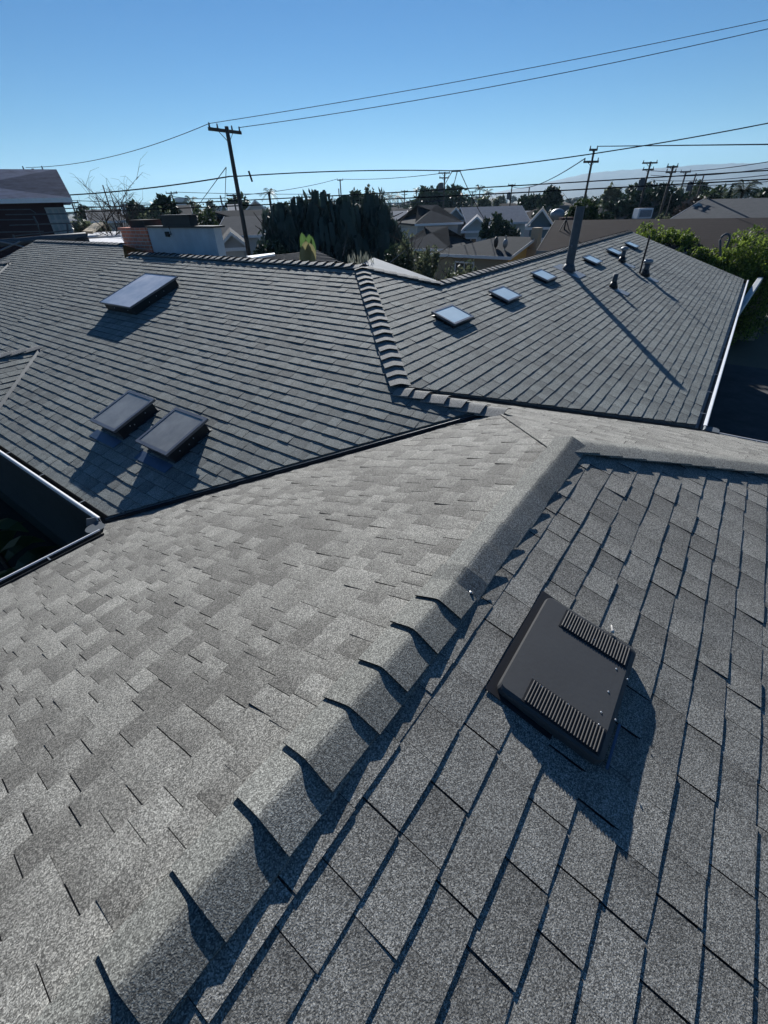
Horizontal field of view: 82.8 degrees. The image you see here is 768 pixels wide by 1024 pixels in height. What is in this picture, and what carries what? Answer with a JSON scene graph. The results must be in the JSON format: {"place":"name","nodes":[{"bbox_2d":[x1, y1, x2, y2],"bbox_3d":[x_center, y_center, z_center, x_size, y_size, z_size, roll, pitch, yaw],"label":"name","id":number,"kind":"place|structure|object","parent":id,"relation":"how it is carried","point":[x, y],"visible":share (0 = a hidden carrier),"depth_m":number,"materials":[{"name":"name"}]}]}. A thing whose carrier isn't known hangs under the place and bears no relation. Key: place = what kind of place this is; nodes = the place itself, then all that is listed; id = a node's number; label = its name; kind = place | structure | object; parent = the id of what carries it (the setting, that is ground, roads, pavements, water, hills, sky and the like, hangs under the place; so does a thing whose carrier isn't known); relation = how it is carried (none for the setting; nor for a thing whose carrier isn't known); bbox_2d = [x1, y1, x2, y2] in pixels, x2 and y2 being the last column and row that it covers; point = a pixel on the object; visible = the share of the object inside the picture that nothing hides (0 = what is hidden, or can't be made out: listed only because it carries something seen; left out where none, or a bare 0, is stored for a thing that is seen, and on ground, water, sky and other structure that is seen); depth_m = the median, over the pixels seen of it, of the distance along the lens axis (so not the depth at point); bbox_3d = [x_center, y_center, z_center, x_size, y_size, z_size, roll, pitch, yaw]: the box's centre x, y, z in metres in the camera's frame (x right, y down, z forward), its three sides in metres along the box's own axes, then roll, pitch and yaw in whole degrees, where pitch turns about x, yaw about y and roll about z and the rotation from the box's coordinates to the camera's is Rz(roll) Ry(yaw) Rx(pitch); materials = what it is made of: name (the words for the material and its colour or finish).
{"place":"outdoors","nodes":[
{"label":"outdoors","id":0,"kind":"place"},
{"bbox_2d":[0,169,73,258],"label":"two storey house","id":1,"kind":"structure","parent":0,"point":[39,191],"depth_m":16.95,"materials":[{"name":"paint"}]},
{"bbox_2d":[44,207,73,234],"bbox_3d":[-12.802,-11.417,17.241,0.680,1.060,0.090,-20,39,-24],"label":"window","id":2,"kind":"structure","parent":1,"relation":"in","point":[60,218],"depth_m":17.15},
{"bbox_2d":[85,209,125,230],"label":"neighbour house","id":3,"kind":"structure","parent":0,"point":[112,224],"depth_m":44.91,"materials":[{"name":"white paint"}]},
{"bbox_2d":[246,200,265,209],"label":"neighbour house","id":4,"kind":"structure","parent":0,"point":[254,202],"depth_m":51.20,"materials":[{"name":"white paint"}]},
{"bbox_2d":[0,198,767,547],"bbox_3d":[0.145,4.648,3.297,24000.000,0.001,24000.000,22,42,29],"label":"ground","id":5,"kind":"structure","parent":0,"point":[750,354],"depth_m":18.20,"materials":[{"name":"black plant"}]},
{"bbox_2d":[0,499,60,571],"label":"planting bed","id":6,"kind":"object","parent":5,"relation":"on","point":[7,511],"visible":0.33,"depth_m":9.46,"materials":[{"name":"soil"}]},
{"bbox_2d":[0,518,60,578],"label":"garden plant","id":7,"kind":"object","parent":6,"relation":"on","point":[10,548],"visible":0.61,"depth_m":6.53,"materials":[{"name":"green plant"}]},
{"bbox_2d":[74,204,92,224],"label":"tree","id":8,"kind":"object","parent":5,"relation":"on","point":[82,216],"visible":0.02,"depth_m":64.53,"materials":[{"name":"green plant"}]},
{"bbox_2d":[70,218,111,236],"bbox_3d":[-20.765,-18.395,31.986,3.080,5.464,3.127,22,42,29],"label":"shrub","id":9,"kind":"object","parent":5,"relation":"on","point":[77,228],"visible":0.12,"depth_m":30.03,"materials":[{"name":"green plant"}]},
{"bbox_2d":[82,222,107,233],"bbox_3d":[-17.268,-15.017,27.323,0.595,5.166,5.226,-13,37,-15],"label":"awning","id":10,"kind":"object","parent":5,"relation":"on","point":[93,228],"visible":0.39,"depth_m":25.51,"materials":[{"name":"beige fabric"}]},
{"bbox_2d":[74,177,134,235],"bbox_3d":[-16.772,-16.836,27.845,3.417,7.507,3.896,-10,36,-11],"label":"bare tree","id":11,"kind":"object","parent":5,"relation":"on","point":[108,217],"visible":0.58,"depth_m":26.41,"materials":[{"name":"brown plant"}]},
{"bbox_2d":[88,231,122,238],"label":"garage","id":12,"kind":"structure","parent":5,"relation":"on","point":[91,236],"depth_m":27.08,"materials":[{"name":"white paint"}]},
{"bbox_2d":[89,237,124,244],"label":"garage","id":13,"kind":"structure","parent":5,"relation":"on","point":[118,239],"depth_m":21.39,"materials":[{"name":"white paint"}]},
{"bbox_2d":[74,159,146,226],"bbox_3d":[-16.965,-18.083,28.647,4.712,8.626,4.563,22,42,29],"label":"bare tree","id":14,"kind":"object","parent":5,"relation":"on","point":[89,190],"visible":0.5,"depth_m":27.70,"materials":[{"name":"brown plant"}]},
{"bbox_2d":[92,180,143,233],"bbox_3d":[-16.747,-17.701,29.056,3.107,7.517,4.292,1,35,4],"label":"bare tree","id":15,"kind":"object","parent":5,"relation":"on","point":[127,218],"visible":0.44,"depth_m":28.10,"materials":[{"name":"brown plant"}]},
{"bbox_2d":[124,198,154,224],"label":"tree","id":16,"kind":"object","parent":5,"relation":"on","point":[139,212],"visible":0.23,"depth_m":51.23,"materials":[{"name":"green plant"}]},
{"bbox_2d":[137,200,170,223],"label":"tree","id":17,"kind":"object","parent":5,"relation":"on","point":[157,212],"visible":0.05,"depth_m":33.19,"materials":[{"name":"green plant"}]},
{"bbox_2d":[138,193,181,217],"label":"tree","id":18,"kind":"object","parent":5,"relation":"on","point":[163,199],"visible":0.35,"depth_m":34.52,"materials":[{"name":"green plant"}]},
{"bbox_2d":[163,205,192,214],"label":"neighbour house","id":19,"kind":"structure","parent":5,"relation":"on","point":[187,211],"depth_m":35.86,"materials":[{"name":"white paint"}]},
{"bbox_2d":[193,200,218,224],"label":"tree","id":20,"kind":"object","parent":5,"relation":"on","point":[209,214],"visible":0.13,"depth_m":36.02,"materials":[{"name":"green plant"}]},
{"bbox_2d":[208,122,250,255],"bbox_3d":[-7.785,-15.659,24.395,0.516,9.115,2.102,22,42,29],"label":"utility pole","id":21,"kind":"object","parent":5,"relation":"on","point":[226,130],"visible":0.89,"depth_m":22.91,"materials":[{"name":"brown wood"}]},
{"bbox_2d":[26,124,207,167],"bbox_3d":[-16.198,-20.902,25.143,17.729,0.948,0.027,17,40,25],"label":"overhead wire","id":22,"kind":"object","parent":21,"relation":"attached to","point":[122,153],"visible":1,"depth_m":24.53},
{"bbox_2d":[70,176,228,195],"bbox_3d":[-14.136,-18.314,24.527,12.448,0.553,0.056,8,36,13],"label":"overhead wire","id":23,"kind":"object","parent":21,"relation":"attached to","point":[152,187],"visible":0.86,"depth_m":24.23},
{"bbox_2d":[241,170,455,176],"bbox_3d":[-1.601,-18.977,24.346,12.466,0.207,0.046,-11,36,-13],"label":"overhead wire","id":24,"kind":"object","parent":21,"relation":"attached to","point":[345,171],"visible":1,"depth_m":24.17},
{"bbox_2d":[209,19,767,123],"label":"overhead wire","id":25,"kind":"object","parent":21,"relation":"attached to","point":[491,75],"visible":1,"depth_m":20.30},
{"bbox_2d":[239,28,767,127],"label":"overhead wire","id":26,"kind":"object","parent":21,"relation":"attached to","point":[509,83],"visible":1,"depth_m":20.98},
{"bbox_2d":[223,227,250,257],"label":"garage","id":27,"kind":"structure","parent":5,"relation":"on","point":[233,240],"depth_m":28.18,"materials":[{"name":"white paint"}]},
{"bbox_2d":[225,191,250,209],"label":"tree","id":28,"kind":"object","parent":5,"relation":"on","point":[243,202],"visible":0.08,"depth_m":75.81,"materials":[{"name":"green plant"}]},
{"bbox_2d":[212,209,269,224],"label":"neighbour house","id":29,"kind":"structure","parent":5,"relation":"on","point":[220,215],"depth_m":40.58,"materials":[{"name":"white paint"}]},
{"bbox_2d":[220,216,265,257],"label":"neighbour house","id":30,"kind":"structure","parent":5,"relation":"on","point":[235,224],"depth_m":35.63,"materials":[{"name":"white paint"}]},
{"bbox_2d":[260,188,277,210],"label":"palm tree","id":31,"kind":"object","parent":5,"relation":"on","point":[268,192],"visible":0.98,"depth_m":47.41,"materials":[{"name":"green plant"}]},
{"bbox_2d":[253,238,289,254],"bbox_3d":[-5.061,-10.658,21.171,2.193,4.551,2.441,22,42,29],"label":"shrub","id":32,"kind":"object","parent":5,"relation":"on","point":[273,247],"visible":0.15,"depth_m":20.10,"materials":[{"name":"green plant"}]},
{"bbox_2d":[254,202,300,254],"bbox_3d":[-5.179,-12.874,23.540,3.638,6.316,3.528,22,42,29],"label":"drooping tree","id":33,"kind":"object","parent":5,"relation":"on","point":[277,222],"visible":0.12,"depth_m":21.61,"materials":[{"name":"green plant"}]},
{"bbox_2d":[286,196,314,234],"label":"drooping tree","id":34,"kind":"object","parent":5,"relation":"on","point":[292,207],"visible":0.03,"depth_m":22.74,"materials":[{"name":"green plant"}]},
{"bbox_2d":[259,251,341,262],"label":"outbuilding","id":35,"kind":"structure","parent":5,"relation":"on","point":[321,257],"depth_m":14.80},
{"bbox_2d":[246,253,274,257],"bbox_3d":[-3.670,-7.686,13.074,0.478,0.073,1.169,22,42,29],"label":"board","id":36,"kind":"object","parent":35,"relation":"on","point":[263,255],"visible":0.86,"depth_m":12.94,"materials":[{"name":"white paint"}]},
{"bbox_2d":[299,241,315,261],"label":"broadleaf plant","id":37,"kind":"object","parent":5,"relation":"on","point":[307,251],"visible":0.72,"depth_m":8.70,"materials":[{"name":"green plant"}]},
{"bbox_2d":[300,232,315,250],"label":"broadleaf plant","id":38,"kind":"object","parent":5,"relation":"on","point":[308,239],"visible":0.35,"depth_m":8.87,"materials":[{"name":"green plant"}]},
{"bbox_2d":[293,188,356,258],"bbox_3d":[-3.257,-13.793,24.246,4.325,6.891,4.714,22,42,29],"label":"drooping tree","id":39,"kind":"object","parent":5,"relation":"on","point":[323,243],"visible":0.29,"depth_m":22.35,"materials":[{"name":"green plant"}]},
{"bbox_2d":[313,194,375,263],"bbox_3d":[-2.136,-13.823,24.476,4.132,6.666,4.078,22,42,29],"label":"drooping tree","id":40,"kind":"object","parent":5,"relation":"on","point":[350,214],"visible":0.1,"depth_m":22.65,"materials":[{"name":"green plant"}]},
{"bbox_2d":[349,190,364,205],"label":"tree","id":41,"kind":"object","parent":5,"relation":"on","point":[355,197],"visible":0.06,"depth_m":62.27,"materials":[{"name":"green plant"}]},
{"bbox_2d":[347,250,373,263],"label":"dry shrub","id":42,"kind":"object","parent":5,"relation":"on","point":[365,257],"visible":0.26,"depth_m":10.38,"materials":[{"name":"brown plant"}]},
{"bbox_2d":[354,187,402,240],"bbox_3d":[-0.800,-14.567,25.166,3.780,6.847,4.184,22,42,29],"label":"drooping tree","id":43,"kind":"object","parent":5,"relation":"on","point":[370,204],"visible":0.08,"depth_m":23.33,"materials":[{"name":"green plant"}]},
{"bbox_2d":[0,206,767,1023],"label":"house","id":44,"kind":"structure","parent":5,"relation":"on","point":[380,646],"depth_m":1.98,"materials":[{"name":"grey"}]},
{"bbox_2d":[0,209,77,237],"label":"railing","id":45,"kind":"object","parent":44,"relation":"on","point":[38,224],"visible":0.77,"depth_m":14.86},
{"bbox_2d":[0,232,87,246],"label":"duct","id":46,"kind":"object","parent":44,"relation":"on","point":[62,237],"visible":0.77,"depth_m":14.78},
{"bbox_2d":[719,233,730,255],"bbox_3d":[11.687,-9.190,14.972,0.388,0.688,0.171,-2,35,0],"label":"bent pipe","id":47,"kind":"object","parent":44,"relation":"on","point":[727,244],"visible":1,"depth_m":14.96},
{"bbox_2d":[738,277,762,316],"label":"eave beam","id":48,"kind":"structure","parent":44,"relation":"attached to","point":[751,291],"depth_m":15.03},
{"bbox_2d":[368,205,408,262],"bbox_3d":[0.050,-13.606,24.663,2.690,6.191,2.761,3,36,7],"label":"drooping tree","id":49,"kind":"object","parent":5,"relation":"on","point":[384,240],"visible":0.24,"depth_m":23.06,"materials":[{"name":"green plant"}]},
{"bbox_2d":[371,243,420,271],"bbox_3d":[0.441,-8.747,18.320,2.178,4.452,2.267,22,42,29],"label":"shrub","id":50,"kind":"object","parent":5,"relation":"on","point":[390,257],"visible":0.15,"depth_m":17.10,"materials":[{"name":"green plant"}]},
{"bbox_2d":[387,218,431,276],"bbox_3d":[1.040,-9.669,18.888,1.894,5.272,2.768,-5,35,-4],"label":"shrub","id":51,"kind":"object","parent":5,"relation":"on","point":[423,264],"visible":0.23,"depth_m":17.92,"materials":[{"name":"green plant"}]},
{"bbox_2d":[397,205,463,238],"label":"neighbour house","id":52,"kind":"structure","parent":5,"relation":"on","point":[417,219],"depth_m":48.29,"materials":[{"name":"white paint"}]},
{"bbox_2d":[418,242,452,280],"bbox_3d":[2.328,-9.875,19.955,2.395,4.307,1.927,-22,40,-26],"label":"shrub","id":53,"kind":"object","parent":5,"relation":"on","point":[435,260],"visible":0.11,"depth_m":18.82,"materials":[{"name":"green plant"}]},
{"bbox_2d":[403,183,474,208],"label":"tree","id":54,"kind":"object","parent":5,"relation":"on","point":[455,201],"visible":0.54,"depth_m":100.72,"materials":[{"name":"green plant"}]},
{"bbox_2d":[408,226,473,275],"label":"neighbour house","id":55,"kind":"structure","parent":5,"relation":"on","point":[442,237],"depth_m":40.38,"materials":[{"name":"white paint"}]},
{"bbox_2d":[438,171,449,208],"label":"utility pole","id":56,"kind":"object","parent":5,"relation":"on","point":[441,186],"visible":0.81,"depth_m":57.02,"materials":[{"name":"brown wood"}]},
{"bbox_2d":[437,261,468,279],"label":"shrub","id":57,"kind":"object","parent":5,"relation":"on","point":[450,273],"visible":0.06,"depth_m":16.03,"materials":[{"name":"green plant"}]},
{"bbox_2d":[450,207,464,235],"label":"neighbour house","id":58,"kind":"structure","parent":5,"relation":"on","point":[455,212],"depth_m":51.15,"materials":[{"name":"white paint"}]},
{"bbox_2d":[446,256,477,274],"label":"shrub","id":59,"kind":"object","parent":5,"relation":"on","point":[459,271],"visible":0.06,"depth_m":16.38,"materials":[{"name":"green plant"}]},
{"bbox_2d":[461,214,489,241],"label":"white gabled house","id":60,"kind":"structure","parent":5,"relation":"on","point":[472,227],"depth_m":43.42,"materials":[{"name":"paint"}]},
{"bbox_2d":[472,192,491,206],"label":"tree","id":61,"kind":"object","parent":5,"relation":"on","point":[483,201],"visible":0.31,"depth_m":82.28,"materials":[{"name":"green plant"}]},
{"bbox_2d":[429,227,542,279],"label":"yellow house","id":62,"kind":"structure","parent":5,"relation":"on","point":[493,251],"depth_m":32.71,"materials":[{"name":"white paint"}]},
{"bbox_2d":[454,261,474,275],"bbox_3d":[6.184,-18.661,33.635,1.800,1.210,0.140,24,43,32],"label":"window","id":63,"kind":"structure","parent":62,"relation":"in","point":[460,263],"depth_m":33.53,"materials":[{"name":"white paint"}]},
{"bbox_2d":[459,205,529,238],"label":"neighbour house","id":64,"kind":"structure","parent":5,"relation":"on","point":[518,216],"depth_m":50.90,"materials":[{"name":"white paint"}]},
{"bbox_2d":[517,193,541,210],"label":"tree","id":65,"kind":"object","parent":5,"relation":"on","point":[527,203],"visible":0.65,"depth_m":73.40,"materials":[{"name":"green plant"}]},
{"bbox_2d":[530,202,558,226],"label":"tree","id":66,"kind":"object","parent":5,"relation":"on","point":[534,213],"visible":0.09,"depth_m":52.06,"materials":[{"name":"green plant"}]},
{"bbox_2d":[527,205,571,218],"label":"house","id":67,"kind":"structure","parent":5,"relation":"on","point":[565,208],"depth_m":68.48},
{"bbox_2d":[535,184,563,208],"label":"tree","id":68,"kind":"object","parent":5,"relation":"on","point":[552,198],"visible":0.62,"depth_m":69.01,"materials":[{"name":"green plant"}]},
{"bbox_2d":[563,193,603,219],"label":"tree","id":69,"kind":"object","parent":5,"relation":"on","point":[591,210],"visible":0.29,"depth_m":28.04,"materials":[{"name":"green plant"}]},
{"bbox_2d":[583,146,598,197],"bbox_3d":[15.790,-23.659,34.913,1.240,8.792,0.264,-8,36,-9],"label":"utility pole","id":70,"kind":"object","parent":5,"relation":"on","point":[591,162],"visible":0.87,"depth_m":33.00,"materials":[{"name":"brown wood"}]},
{"bbox_2d":[598,144,767,146],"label":"overhead wire","id":71,"kind":"object","parent":70,"relation":"attached to","point":[689,145],"visible":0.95,"depth_m":23.55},
{"bbox_2d":[598,211,615,219],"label":"tree","id":72,"kind":"object","parent":5,"relation":"on","point":[606,215],"visible":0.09,"depth_m":28.63,"materials":[{"name":"green plant"}]},
{"bbox_2d":[597,181,623,207],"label":"tree","id":73,"kind":"object","parent":5,"relation":"on","point":[613,194],"visible":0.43,"depth_m":71.41,"materials":[{"name":"green plant"}]},
{"bbox_2d":[602,187,666,218],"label":"tree","id":74,"kind":"object","parent":5,"relation":"on","point":[622,207],"visible":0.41,"depth_m":48.05,"materials":[{"name":"green plant"}]},
{"bbox_2d":[614,202,662,219],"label":"neighbour house","id":75,"kind":"structure","parent":5,"relation":"on","point":[654,215],"depth_m":47.76,"materials":[{"name":"white paint"}]},
{"bbox_2d":[632,208,653,218],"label":"air conditioner","id":76,"kind":"object","parent":75,"relation":"on","point":[642,213],"visible":0.9,"depth_m":45.51,"materials":[{"name":"white paint"}]},
{"bbox_2d":[637,160,657,207],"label":"utility pole","id":77,"kind":"object","parent":5,"relation":"on","point":[642,182],"visible":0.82,"depth_m":45.86,"materials":[{"name":"brown wood"}]},
{"bbox_2d":[651,181,767,185],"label":"overhead wire","id":78,"kind":"object","parent":77,"relation":"attached to","point":[711,185],"visible":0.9,"depth_m":34.99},
{"bbox_2d":[651,161,767,171],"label":"overhead wire","id":79,"kind":"object","parent":77,"relation":"attached to","point":[714,169],"visible":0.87,"depth_m":32.93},
{"bbox_2d":[657,175,766,180],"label":"overhead wire","id":80,"kind":"object","parent":77,"relation":"attached to","point":[719,179],"visible":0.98,"depth_m":32.84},
{"bbox_2d":[536,217,767,340],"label":"brown roofed house","id":81,"kind":"structure","parent":5,"relation":"on","point":[710,232],"depth_m":21.83,"materials":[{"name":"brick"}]},
{"bbox_2d":[550,208,564,220],"bbox_3d":[11.267,-18.614,28.733,0.897,2.340,0.920,22,42,29],"label":"satellite dish","id":82,"kind":"object","parent":81,"relation":"attached to","point":[556,214],"visible":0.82,"depth_m":27.98,"materials":[{"name":"metal"}]},
{"bbox_2d":[635,219,699,248],"bbox_3d":[13.282,-11.754,21.746,2.211,4.741,3.375,-27,43,-31],"label":"hedge shrub","id":83,"kind":"object","parent":5,"relation":"on","point":[683,238],"visible":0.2,"depth_m":20.26,"materials":[{"name":"green plant"}]},
{"bbox_2d":[645,180,689,217],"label":"tree","id":84,"kind":"object","parent":5,"relation":"on","point":[676,199],"visible":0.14,"depth_m":50.34,"materials":[{"name":"green plant"}]},
{"bbox_2d":[657,163,678,218],"bbox_3d":[25.036,-26.778,39.710,1.000,7.857,0.284,-5,35,-5],"label":"utility pole","id":85,"kind":"object","parent":5,"relation":"on","point":[667,187],"visible":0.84,"depth_m":38.10,"materials":[{"name":"brown wood"}]},
{"bbox_2d":[672,195,711,216],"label":"tree","id":86,"kind":"object","parent":5,"relation":"on","point":[688,203],"visible":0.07,"depth_m":44.45,"materials":[{"name":"green plant"}]},
{"bbox_2d":[680,184,703,196],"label":"palm tree","id":87,"kind":"object","parent":5,"relation":"on","point":[693,192],"visible":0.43,"depth_m":62.73,"materials":[{"name":"green plant"}]},
{"bbox_2d":[675,236,716,264],"bbox_3d":[14.087,-10.552,20.536,2.079,4.145,2.806,-8,36,-8],"label":"hedge shrub","id":88,"kind":"object","parent":5,"relation":"on","point":[697,250],"visible":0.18,"depth_m":19.14,"materials":[{"name":"green plant"}]},
{"bbox_2d":[690,178,710,199],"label":"tree","id":89,"kind":"object","parent":5,"relation":"on","point":[708,188],"visible":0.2,"depth_m":110.69,"materials":[{"name":"green plant"}]},
{"bbox_2d":[698,183,726,198],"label":"tree","id":90,"kind":"object","parent":5,"relation":"on","point":[715,193],"visible":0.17,"depth_m":64.54,"materials":[{"name":"green plant"}]},
{"bbox_2d":[701,247,745,276],"bbox_3d":[14.623,-9.635,19.521,2.210,3.788,2.219,22,42,29],"label":"hedge shrub","id":91,"kind":"object","parent":5,"relation":"on","point":[721,266],"visible":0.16,"depth_m":18.44,"materials":[{"name":"green plant"}]},
{"bbox_2d":[715,224,767,344],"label":"hedge shrub","id":92,"kind":"object","parent":5,"relation":"on","point":[750,270],"visible":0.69,"depth_m":17.97,"materials":[{"name":"green plant"}]},
{"bbox_2d":[721,179,763,198],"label":"palm tree","id":93,"kind":"object","parent":5,"relation":"on","point":[742,190],"visible":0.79,"depth_m":41.40,"materials":[{"name":"green plant"}]},
{"bbox_2d":[753,187,767,197],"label":"tree","id":94,"kind":"object","parent":5,"relation":"on","point":[764,192],"visible":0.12,"depth_m":56.72,"materials":[{"name":"green plant"}]},
{"bbox_2d":[0,0,767,211],"label":"sky","id":95,"kind":"structure","parent":0,"point":[81,80],"materials":[{"name":"blue"}]},
{"bbox_2d":[362,258,433,279],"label":"roof","id":96,"kind":"structure","parent":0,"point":[380,264],"depth_m":10.55,"materials":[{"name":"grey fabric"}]},
{"bbox_2d":[391,210,407,220],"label":"neighbour house","id":97,"kind":"structure","parent":0,"point":[399,215],"depth_m":64.53,"materials":[{"name":"white paint"}]},
{"bbox_2d":[65,170,767,208],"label":"overhead wire","id":98,"kind":"object","parent":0,"point":[452,189],"visible":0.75,"depth_m":27.89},
{"bbox_2d":[66,179,767,212],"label":"overhead wire","id":99,"kind":"object","parent":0,"point":[463,195],"visible":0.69,"depth_m":27.76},
{"bbox_2d":[478,211,520,239],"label":"tree","id":100,"kind":"object","parent":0,"point":[498,224],"visible":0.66,"depth_m":37.38,"materials":[{"name":"green plant"}]},
{"bbox_2d":[525,207,552,239],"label":"blue house","id":101,"kind":"structure","parent":0,"point":[541,218],"depth_m":40.26,"materials":[{"name":"white paint"}]},
{"bbox_2d":[474,162,767,200],"bbox_3d":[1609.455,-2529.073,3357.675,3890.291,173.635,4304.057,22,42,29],"label":"hills","id":102,"kind":"structure","parent":0,"point":[622,174],"depth_m":2755.95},
{"bbox_2d":[670,198,767,218],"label":"neighbour house","id":103,"kind":"structure","parent":0,"point":[737,208],"depth_m":33.28,"materials":[{"name":"white paint"}]},
{"bbox_2d":[703,364,767,441],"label":"paving","id":104,"kind":"structure","parent":0,"point":[740,407],"depth_m":14.31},
{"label":"cable splice","id":105,"kind":"object","parent":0,"visible":0},
{"bbox_2d":[459,123,767,170],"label":"overhead wire","id":106,"kind":"object","parent":105,"relation":"attached to","point":[617,149],"visible":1,"depth_m":23.85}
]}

